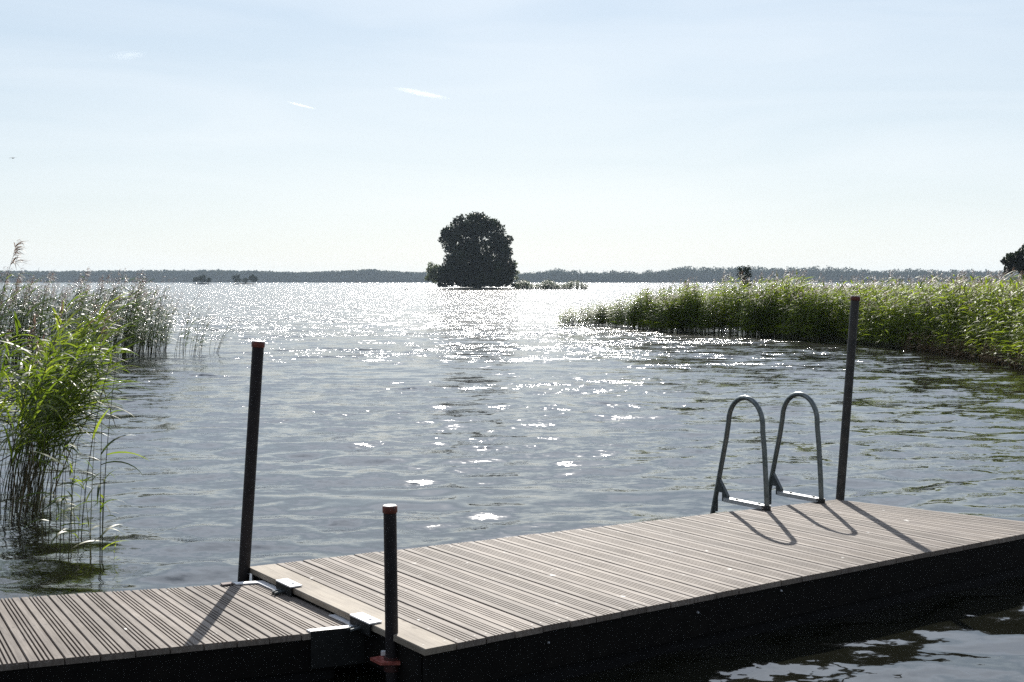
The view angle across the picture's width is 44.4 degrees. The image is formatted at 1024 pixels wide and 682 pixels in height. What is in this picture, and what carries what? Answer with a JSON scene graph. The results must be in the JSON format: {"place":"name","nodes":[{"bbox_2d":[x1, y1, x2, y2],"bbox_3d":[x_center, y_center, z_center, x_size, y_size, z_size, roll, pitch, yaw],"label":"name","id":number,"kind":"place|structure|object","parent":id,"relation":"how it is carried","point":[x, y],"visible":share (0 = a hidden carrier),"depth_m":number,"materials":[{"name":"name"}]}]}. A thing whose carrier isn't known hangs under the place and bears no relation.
{"place":"outdoors","nodes":[
{"label":"outdoors","id":0,"kind":"place"},
{"bbox_2d":[4,275,422,281],"bbox_3d":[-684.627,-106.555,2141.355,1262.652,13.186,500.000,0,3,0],"label":"hill","id":1,"kind":"structure","parent":0,"point":[227,281],"depth_m":1899.03,"materials":[{"name":"green plant"}]},
{"bbox_2d":[0,269,431,281],"bbox_3d":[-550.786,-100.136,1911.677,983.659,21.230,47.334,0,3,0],"label":"forest","id":2,"kind":"object","parent":1,"relation":"on","point":[363,275],"visible":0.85,"depth_m":1895.47,"materials":[{"name":"green plant"}]},
{"bbox_2d":[440,287,514,288],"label":"island","id":3,"kind":"structure","parent":0,"point":[477,288],"depth_m":284.60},
{"bbox_2d":[424,261,439,283],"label":"willow shrub","id":4,"kind":"object","parent":3,"relation":"on","point":[432,273],"visible":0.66,"depth_m":289.07,"materials":[{"name":"green plant"}]},
{"bbox_2d":[436,255,490,287],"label":"bush","id":5,"kind":"object","parent":3,"relation":"on","point":[446,276],"visible":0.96,"depth_m":283.61,"materials":[{"name":"green plant"}]},
{"bbox_2d":[437,211,517,287],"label":"oak tree","id":6,"kind":"object","parent":3,"relation":"on","point":[473,250],"visible":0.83,"depth_m":285.32,"materials":[{"name":"green plant"}]},
{"bbox_2d":[475,257,515,286],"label":"bush","id":7,"kind":"object","parent":3,"relation":"on","point":[502,276],"visible":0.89,"depth_m":284.16,"materials":[{"name":"green plant"}]},
{"bbox_2d":[0,282,1023,681],"bbox_3d":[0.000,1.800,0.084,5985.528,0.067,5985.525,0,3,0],"label":"water","id":8,"kind":"structure","parent":0,"point":[434,412],"depth_m":13.80,"materials":[{"name":"liquid"}]},
{"bbox_2d":[0,333,28,395],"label":"reed","id":9,"kind":"object","parent":8,"relation":"in","point":[5,339],"visible":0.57,"depth_m":11.95,"materials":[{"name":"green plant"}]},
{"bbox_2d":[0,350,33,424],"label":"reed","id":10,"kind":"object","parent":8,"relation":"in","point":[7,383],"visible":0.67,"depth_m":9.87,"materials":[{"name":"green plant"}]},
{"bbox_2d":[0,361,35,438],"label":"reed","id":11,"kind":"object","parent":8,"relation":"in","point":[4,385],"visible":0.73,"depth_m":9.42,"materials":[{"name":"green plant"}]},
{"bbox_2d":[0,370,39,451],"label":"reed","id":12,"kind":"object","parent":8,"relation":"in","point":[4,401],"visible":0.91,"depth_m":8.97,"materials":[{"name":"green plant"}]},
{"bbox_2d":[0,340,39,418],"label":"reed","id":13,"kind":"object","parent":8,"relation":"in","point":[10,365],"visible":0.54,"depth_m":10.23,"materials":[{"name":"green plant"}]},
{"bbox_2d":[0,333,43,511],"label":"reed","id":14,"kind":"object","parent":8,"relation":"in","point":[12,397],"visible":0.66,"depth_m":9.51,"materials":[{"name":"green plant"}]},
{"bbox_2d":[0,327,46,490],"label":"reed","id":15,"kind":"object","parent":8,"relation":"in","point":[21,367],"visible":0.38,"depth_m":10.69,"materials":[{"name":"green plant"}]},
{"bbox_2d":[0,314,51,519],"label":"reed","id":16,"kind":"object","parent":8,"relation":"in","point":[26,364],"visible":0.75,"depth_m":9.16,"materials":[{"name":"green plant"}]},
{"bbox_2d":[18,442,33,525],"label":"dead reed","id":17,"kind":"object","parent":8,"relation":"on","point":[31,447],"visible":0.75,"depth_m":9.17,"materials":[{"name":"plant"}]},
{"bbox_2d":[0,332,56,489],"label":"reed","id":18,"kind":"object","parent":8,"relation":"on","point":[35,347],"visible":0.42,"depth_m":10.08,"materials":[{"name":"green plant"}]},
{"bbox_2d":[0,240,57,387],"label":"reed","id":19,"kind":"object","parent":8,"relation":"in","point":[16,249],"visible":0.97,"depth_m":9.70,"materials":[{"name":"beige plant"}]},
{"bbox_2d":[0,297,61,426],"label":"reed","id":20,"kind":"object","parent":8,"relation":"in","point":[17,324],"visible":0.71,"depth_m":9.63,"materials":[{"name":"green plant"}]},
{"bbox_2d":[1,353,60,499],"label":"reed","id":21,"kind":"object","parent":8,"relation":"in","point":[23,423],"visible":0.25,"depth_m":10.27,"materials":[{"name":"green plant"}]},
{"bbox_2d":[11,430,50,521],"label":"dead reed","id":22,"kind":"object","parent":8,"relation":"on","point":[14,481],"visible":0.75,"depth_m":9.36,"materials":[{"name":"plant"}]},
{"bbox_2d":[2,341,65,528],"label":"reed","id":23,"kind":"object","parent":8,"relation":"in","point":[18,423],"visible":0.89,"depth_m":9.01,"materials":[{"name":"green plant"}]},
{"bbox_2d":[8,376,67,525],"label":"reed","id":24,"kind":"object","parent":8,"relation":"in","point":[30,437],"visible":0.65,"depth_m":9.25,"materials":[{"name":"green plant"}]},
{"bbox_2d":[0,300,81,530],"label":"reed","id":25,"kind":"object","parent":8,"relation":"in","point":[36,412],"visible":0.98,"depth_m":8.74,"materials":[{"name":"green plant"}]},
{"bbox_2d":[24,445,57,512],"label":"dead reed","id":26,"kind":"object","parent":8,"relation":"on","point":[33,477],"visible":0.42,"depth_m":9.66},
{"bbox_2d":[9,336,73,498],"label":"reed","id":27,"kind":"object","parent":8,"relation":"in","point":[29,404],"visible":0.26,"depth_m":10.42,"materials":[{"name":"green plant"}]},
{"bbox_2d":[3,355,85,525],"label":"reed","id":28,"kind":"object","parent":8,"relation":"in","point":[43,380],"visible":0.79,"depth_m":9.13,"materials":[{"name":"green plant"}]},
{"bbox_2d":[14,335,74,503],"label":"reed","id":29,"kind":"object","parent":8,"relation":"in","point":[37,378],"visible":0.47,"depth_m":9.64,"materials":[{"name":"green plant"}]},
{"bbox_2d":[0,290,88,473],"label":"reed","id":30,"kind":"object","parent":8,"relation":"in","point":[55,326],"visible":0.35,"depth_m":11.63,"materials":[{"name":"green plant"}]},
{"bbox_2d":[6,323,86,498],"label":"reed","id":31,"kind":"object","parent":8,"relation":"in","point":[30,366],"visible":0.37,"depth_m":10.16,"materials":[{"name":"green plant"}]},
{"bbox_2d":[0,295,94,471],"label":"reed","id":32,"kind":"object","parent":8,"relation":"in","point":[56,316],"visible":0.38,"depth_m":10.36,"materials":[{"name":"green plant"}]},
{"bbox_2d":[1,319,94,488],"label":"reed","id":33,"kind":"object","parent":8,"relation":"in","point":[58,358],"visible":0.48,"depth_m":9.64,"materials":[{"name":"green plant"}]},
{"bbox_2d":[17,427,78,540],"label":"reed","id":34,"kind":"object","parent":8,"relation":"in","point":[46,492],"visible":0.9,"depth_m":8.68,"materials":[{"name":"green plant"}]},
{"bbox_2d":[13,341,84,507],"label":"reed","id":35,"kind":"object","parent":8,"relation":"in","point":[48,396],"visible":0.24,"depth_m":9.82,"materials":[{"name":"green plant"}]},
{"bbox_2d":[13,338,88,499],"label":"reed","id":36,"kind":"object","parent":8,"relation":"in","point":[50,372],"visible":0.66,"depth_m":9.39,"materials":[{"name":"green plant"}]},
{"bbox_2d":[29,395,76,532],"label":"reed","id":37,"kind":"object","parent":8,"relation":"in","point":[43,468],"visible":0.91,"depth_m":8.97,"materials":[{"name":"green plant"}]},
{"bbox_2d":[1,314,104,494],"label":"reed","id":38,"kind":"object","parent":8,"relation":"in","point":[48,381],"visible":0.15,"depth_m":10.68,"materials":[{"name":"green plant"}]},
{"bbox_2d":[8,367,99,497],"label":"reed","id":39,"kind":"object","parent":8,"relation":"in","point":[54,427],"visible":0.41,"depth_m":9.56,"materials":[{"name":"green plant"}]},
{"bbox_2d":[15,370,93,512],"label":"reed","id":40,"kind":"object","parent":8,"relation":"in","point":[50,418],"visible":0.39,"depth_m":9.55,"materials":[{"name":"green plant"}]},
{"bbox_2d":[20,306,88,476],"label":"reed","id":41,"kind":"object","parent":8,"relation":"in","point":[71,316],"visible":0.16,"depth_m":10.93,"materials":[{"name":"green plant"}]},
{"bbox_2d":[23,332,87,503],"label":"reed","id":42,"kind":"object","parent":8,"relation":"in","point":[33,408],"visible":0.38,"depth_m":9.85,"materials":[{"name":"green plant"}]},
{"bbox_2d":[8,335,105,520],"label":"reed","id":43,"kind":"object","parent":8,"relation":"in","point":[67,369],"visible":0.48,"depth_m":9.63,"materials":[{"name":"green plant"}]},
{"bbox_2d":[49,430,71,509],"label":"dead reed","id":44,"kind":"object","parent":8,"relation":"on","point":[51,473],"visible":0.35,"depth_m":9.73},
{"bbox_2d":[11,343,110,519],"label":"reed","id":45,"kind":"object","parent":8,"relation":"in","point":[74,369],"visible":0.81,"depth_m":9.34,"materials":[{"name":"green plant"}]},
{"bbox_2d":[28,362,93,518],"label":"reed","id":46,"kind":"object","parent":8,"relation":"in","point":[55,431],"visible":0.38,"depth_m":9.58,"materials":[{"name":"green plant"}]},
{"bbox_2d":[17,358,105,522],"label":"reed","id":47,"kind":"object","parent":8,"relation":"in","point":[62,421],"visible":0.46,"depth_m":9.52,"materials":[{"name":"green plant"}]},
{"bbox_2d":[3,320,119,494],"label":"reed","id":48,"kind":"object","parent":8,"relation":"in","point":[56,375],"visible":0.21,"depth_m":10.71,"materials":[{"name":"green plant"}]},
{"bbox_2d":[23,372,100,510],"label":"reed","id":49,"kind":"object","parent":8,"relation":"in","point":[54,439],"visible":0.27,"depth_m":9.75,"materials":[{"name":"green plant"}]},
{"bbox_2d":[5,305,119,499],"bbox_3d":[-3.614,0.579,9.996,0.978,1.731,0.540,0,3,-8],"label":"reed","id":50,"kind":"object","parent":8,"relation":"in","point":[74,351],"visible":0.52,"depth_m":10.09,"materials":[{"name":"green plant"}]},
{"bbox_2d":[34,378,92,522],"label":"reed","id":51,"kind":"object","parent":8,"relation":"in","point":[42,448],"visible":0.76,"depth_m":9.31,"materials":[{"name":"green plant"}]},
{"bbox_2d":[29,418,97,556],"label":"reed","id":52,"kind":"object","parent":8,"relation":"in","point":[62,486],"visible":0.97,"depth_m":8.14,"materials":[{"name":"green plant"}]},
{"bbox_2d":[32,340,95,499],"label":"reed","id":53,"kind":"object","parent":8,"relation":"in","point":[48,402],"visible":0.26,"depth_m":10.28,"materials":[{"name":"green plant"}]},
{"bbox_2d":[29,356,99,522],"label":"reed","id":54,"kind":"object","parent":8,"relation":"in","point":[55,398],"visible":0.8,"depth_m":9.24,"materials":[{"name":"green plant"}]},
{"bbox_2d":[18,304,110,487],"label":"reed","id":55,"kind":"object","parent":8,"relation":"in","point":[77,323],"visible":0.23,"depth_m":11.02,"materials":[{"name":"green plant"}]},
{"bbox_2d":[10,310,119,499],"bbox_3d":[-3.565,0.590,10.099,0.917,1.701,0.521,-1,3,-29],"label":"reed","id":56,"kind":"object","parent":8,"relation":"in","point":[71,359],"visible":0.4,"depth_m":10.21,"materials":[{"name":"green plant"}]},
{"bbox_2d":[34,324,97,499],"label":"reed","id":57,"kind":"object","parent":8,"relation":"in","point":[67,372],"visible":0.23,"depth_m":10.27,"materials":[{"name":"green plant"}]},
{"bbox_2d":[25,355,107,511],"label":"reed","id":58,"kind":"object","parent":8,"relation":"in","point":[69,418],"visible":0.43,"depth_m":9.63,"materials":[{"name":"green plant"}]},
{"bbox_2d":[55,448,77,532],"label":"reed","id":59,"kind":"object","parent":8,"relation":"in","point":[71,488],"visible":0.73,"depth_m":8.95,"materials":[{"name":"green plant"}]},
{"bbox_2d":[20,314,116,482],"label":"reed","id":60,"kind":"object","parent":8,"relation":"in","point":[73,359],"visible":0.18,"depth_m":10.70,"materials":[{"name":"green plant"}]},
{"bbox_2d":[36,421,102,556],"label":"reed","id":61,"kind":"object","parent":8,"relation":"in","point":[72,494],"visible":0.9,"depth_m":8.14,"materials":[{"name":"green plant"}]},
{"bbox_2d":[17,296,124,507],"bbox_3d":[-3.498,0.539,10.093,0.746,1.803,0.660,1,3,25],"label":"reed","id":62,"kind":"object","parent":8,"relation":"in","point":[91,326],"visible":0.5,"depth_m":10.06,"materials":[{"name":"green plant"}]},
{"bbox_2d":[56,458,86,555],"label":"reed","id":63,"kind":"object","parent":8,"relation":"in","point":[57,503],"visible":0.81,"depth_m":8.26,"materials":[{"name":"green plant"}]},
{"bbox_2d":[24,368,120,493],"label":"reed","id":64,"kind":"object","parent":8,"relation":"in","point":[70,421],"visible":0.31,"depth_m":9.75,"materials":[{"name":"green plant"}]},
{"bbox_2d":[50,415,95,537],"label":"reed","id":65,"kind":"object","parent":8,"relation":"in","point":[65,478],"visible":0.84,"depth_m":8.78,"materials":[{"name":"green plant"}]},
{"bbox_2d":[24,318,121,490],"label":"reed","id":66,"kind":"object","parent":8,"relation":"in","point":[93,363],"visible":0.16,"depth_m":10.62,"materials":[{"name":"green plant"}]},
{"bbox_2d":[41,380,107,518],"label":"reed","id":67,"kind":"object","parent":8,"relation":"in","point":[61,444],"visible":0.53,"depth_m":9.54,"materials":[{"name":"green plant"}]},
{"bbox_2d":[15,290,134,486],"bbox_3d":[-3.692,0.484,10.824,1.027,1.843,0.612,-2,3,-38],"label":"reed","id":68,"kind":"object","parent":8,"relation":"in","point":[106,332],"visible":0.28,"depth_m":10.95,"materials":[{"name":"green plant"}]},
{"bbox_2d":[24,330,126,515],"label":"reed","id":69,"kind":"object","parent":8,"relation":"in","point":[55,417],"visible":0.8,"depth_m":9.37,"materials":[{"name":"green plant"}]},
{"bbox_2d":[43,318,109,399],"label":"reed","id":70,"kind":"object","parent":8,"relation":"in","point":[80,325],"visible":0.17,"depth_m":10.73,"materials":[{"name":"green plant"}]},
{"bbox_2d":[15,298,141,505],"bbox_3d":[-3.280,0.554,9.839,0.596,1.796,1.001,2,4,39],"label":"reed","id":71,"kind":"object","parent":8,"relation":"in","point":[99,359],"visible":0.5,"depth_m":9.97,"materials":[{"name":"green plant"}]},
{"bbox_2d":[27,332,129,514],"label":"reed","id":72,"kind":"object","parent":8,"relation":"in","point":[82,397],"visible":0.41,"depth_m":9.77,"materials":[{"name":"green plant"}]},
{"bbox_2d":[68,473,92,558],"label":"reed","id":73,"kind":"object","parent":8,"relation":"in","point":[86,507],"visible":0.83,"depth_m":8.09,"materials":[{"name":"green plant"}]},
{"bbox_2d":[26,357,135,522],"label":"reed","id":74,"kind":"object","parent":8,"relation":"in","point":[91,378],"visible":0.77,"depth_m":9.43,"materials":[{"name":"green plant"}]},
{"bbox_2d":[23,335,139,523],"bbox_3d":[-3.189,0.717,9.497,0.584,1.504,0.867,2,3,31],"label":"reed","id":75,"kind":"object","parent":8,"relation":"in","point":[110,349],"visible":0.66,"depth_m":9.53,"materials":[{"name":"green plant"}]},
{"bbox_2d":[67,472,95,549],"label":"reed","id":76,"kind":"object","parent":8,"relation":"in","point":[79,511],"visible":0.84,"depth_m":8.42,"materials":[{"name":"green plant"}]},
{"bbox_2d":[28,320,137,516],"bbox_3d":[-3.175,0.659,9.398,0.908,1.629,0.540,-3,4,-43],"label":"reed","id":77,"kind":"object","parent":8,"relation":"in","point":[103,342],"visible":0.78,"depth_m":9.48,"materials":[{"name":"green plant"}]},
{"bbox_2d":[31,311,134,521],"bbox_3d":[-3.314,0.624,9.386,0.960,1.699,0.530,0,3,6],"label":"reed","id":78,"kind":"object","parent":8,"relation":"in","point":[76,377],"visible":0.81,"depth_m":9.42,"materials":[{"name":"green plant"}]},
{"bbox_2d":[45,370,120,526],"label":"reed","id":79,"kind":"object","parent":8,"relation":"in","point":[71,437],"visible":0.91,"depth_m":9.14,"materials":[{"name":"green plant"}]},
{"bbox_2d":[52,390,115,493],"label":"dead reed","id":80,"kind":"object","parent":8,"relation":"on","point":[76,438],"visible":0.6,"depth_m":10.76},
{"bbox_2d":[69,441,102,552],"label":"reed","id":81,"kind":"object","parent":8,"relation":"in","point":[71,466],"visible":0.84,"depth_m":8.36,"materials":[{"name":"green plant"}]},
{"bbox_2d":[43,305,135,512],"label":"reed","id":82,"kind":"object","parent":8,"relation":"in","point":[95,329],"visible":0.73,"depth_m":9.49,"materials":[{"name":"green plant"}]},
{"bbox_2d":[39,340,146,497],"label":"reed","id":83,"kind":"object","parent":8,"relation":"in","point":[125,347],"visible":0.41,"depth_m":10.18,"materials":[{"name":"green plant"}]},
{"bbox_2d":[74,469,124,549],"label":"reed","id":84,"kind":"object","parent":8,"relation":"in","point":[102,520],"visible":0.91,"depth_m":7.97,"materials":[{"name":"green plant"}]},
{"bbox_2d":[79,422,126,561],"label":"reed","id":85,"kind":"object","parent":8,"relation":"in","point":[91,495],"visible":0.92,"depth_m":8.02,"materials":[{"name":"green plant"}]},
{"bbox_2d":[81,307,143,537],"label":"reed","id":86,"kind":"object","parent":8,"relation":"in","point":[100,420],"visible":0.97,"depth_m":8.75,"materials":[{"name":"green plant"}]},
{"bbox_2d":[0,266,237,369],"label":"reed bed","id":87,"kind":"object","parent":8,"relation":"on","point":[143,330],"visible":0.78,"depth_m":28.85,"materials":[{"name":"green plant"}]},
{"bbox_2d":[97,426,141,564],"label":"reed","id":88,"kind":"object","parent":8,"relation":"in","point":[98,490],"visible":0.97,"depth_m":7.91,"materials":[{"name":"green plant"}]},
{"bbox_2d":[101,358,147,559],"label":"reed","id":89,"kind":"object","parent":8,"relation":"in","point":[114,452],"visible":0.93,"depth_m":8.08,"materials":[{"name":"green plant"}]},
{"bbox_2d":[0,580,365,681],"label":"walkway dock","id":90,"kind":"object","parent":8,"relation":"on","point":[251,631],"visible":0.99,"depth_m":5.63,"materials":[{"name":"wood"}]},
{"bbox_2d":[237,340,264,581],"bbox_3d":[-1.417,1.041,6.690,0.216,2.088,0.070,0,3,0],"label":"mooring pole","id":91,"kind":"object","parent":8,"relation":"in","point":[258,347],"visible":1,"depth_m":6.65,"materials":[{"name":"metal"}]},
{"bbox_2d":[382,504,398,681],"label":"mooring pole","id":92,"kind":"object","parent":8,"relation":"in","point":[389,511],"visible":0.99,"depth_m":5.43,"materials":[{"name":"metal"}]},
{"bbox_2d":[515,279,588,288],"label":"reed strip","id":93,"kind":"object","parent":8,"relation":"on","point":[543,285],"visible":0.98,"depth_m":281.12,"materials":[{"name":"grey plant"}]},
{"bbox_2d":[250,499,1023,681],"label":"swimming dock","id":94,"kind":"object","parent":8,"relation":"on","point":[552,606],"visible":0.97,"depth_m":6.55,"materials":[{"name":"wood"}]},
{"bbox_2d":[710,392,824,513],"bbox_3d":[1.765,1.037,8.755,0.580,1.358,0.613,-2,3,-32],"label":"swim ladder","id":95,"kind":"object","parent":94,"relation":"attached to","point":[773,480],"visible":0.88,"depth_m":8.67,"materials":[{"name":"metal"}]},
{"bbox_2d":[554,267,1023,369],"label":"reed bed","id":96,"kind":"object","parent":8,"relation":"on","point":[887,318],"visible":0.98,"depth_m":37.89,"materials":[{"name":"plant"}]},
{"bbox_2d":[836,296,859,499],"bbox_3d":[2.328,0.832,8.809,0.209,2.302,0.068,0,3,0],"label":"mooring pole","id":97,"kind":"object","parent":8,"relation":"in","point":[847,397],"visible":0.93,"depth_m":8.77,"materials":[{"name":"grey metal"}]},
{"bbox_2d":[766,280,1016,334],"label":"reed marsh","id":98,"kind":"structure","parent":8,"relation":"on","point":[872,288],"depth_m":43.66,"materials":[{"name":"plant"}]},
{"bbox_2d":[900,329,1023,371],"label":"dead stalks","id":99,"kind":"object","parent":8,"relation":"on","point":[982,355],"visible":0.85,"depth_m":29.39,"materials":[{"name":"plant"}]},
{"bbox_2d":[1000,244,1023,276],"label":"tree","id":100,"kind":"object","parent":8,"relation":"on","point":[1014,262],"visible":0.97,"depth_m":129.44,"materials":[{"name":"green plant"}]},
{"bbox_2d":[0,0,1023,273],"label":"sky","id":101,"kind":"structure","parent":0,"point":[639,136],"materials":[{"name":"blue"}]},
{"bbox_2d":[512,276,1014,282],"bbox_3d":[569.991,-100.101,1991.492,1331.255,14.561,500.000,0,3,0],"label":"hill","id":102,"kind":"structure","parent":0,"point":[715,282],"depth_m":1743.55,"materials":[{"name":"green plant"}]},
{"bbox_2d":[514,265,1021,281],"bbox_3d":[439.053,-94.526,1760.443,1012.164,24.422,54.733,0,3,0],"label":"forest","id":103,"kind":"object","parent":102,"relation":"on","point":[708,274],"visible":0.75,"depth_m":1745.41,"materials":[{"name":"green plant"}]},
{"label":"islet","id":104,"kind":"structure","parent":0,"visible":0},
{"bbox_2d":[737,265,752,289],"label":"slim tree","id":105,"kind":"object","parent":104,"relation":"on","point":[747,273],"visible":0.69,"depth_m":149.63,"materials":[{"name":"green plant"}]},
{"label":"islet","id":106,"kind":"structure","parent":0,"visible":0},
{"bbox_2d":[193,274,211,282],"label":"islet tree","id":107,"kind":"object","parent":106,"relation":"on","point":[202,278],"visible":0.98,"depth_m":798.40,"materials":[{"name":"green plant"}]},
{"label":"islet","id":108,"kind":"structure","parent":0,"visible":0},
{"bbox_2d":[232,274,257,282],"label":"islet tree","id":109,"kind":"object","parent":108,"relation":"on","point":[252,277],"visible":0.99,"depth_m":798.25,"materials":[{"name":"green plant"}]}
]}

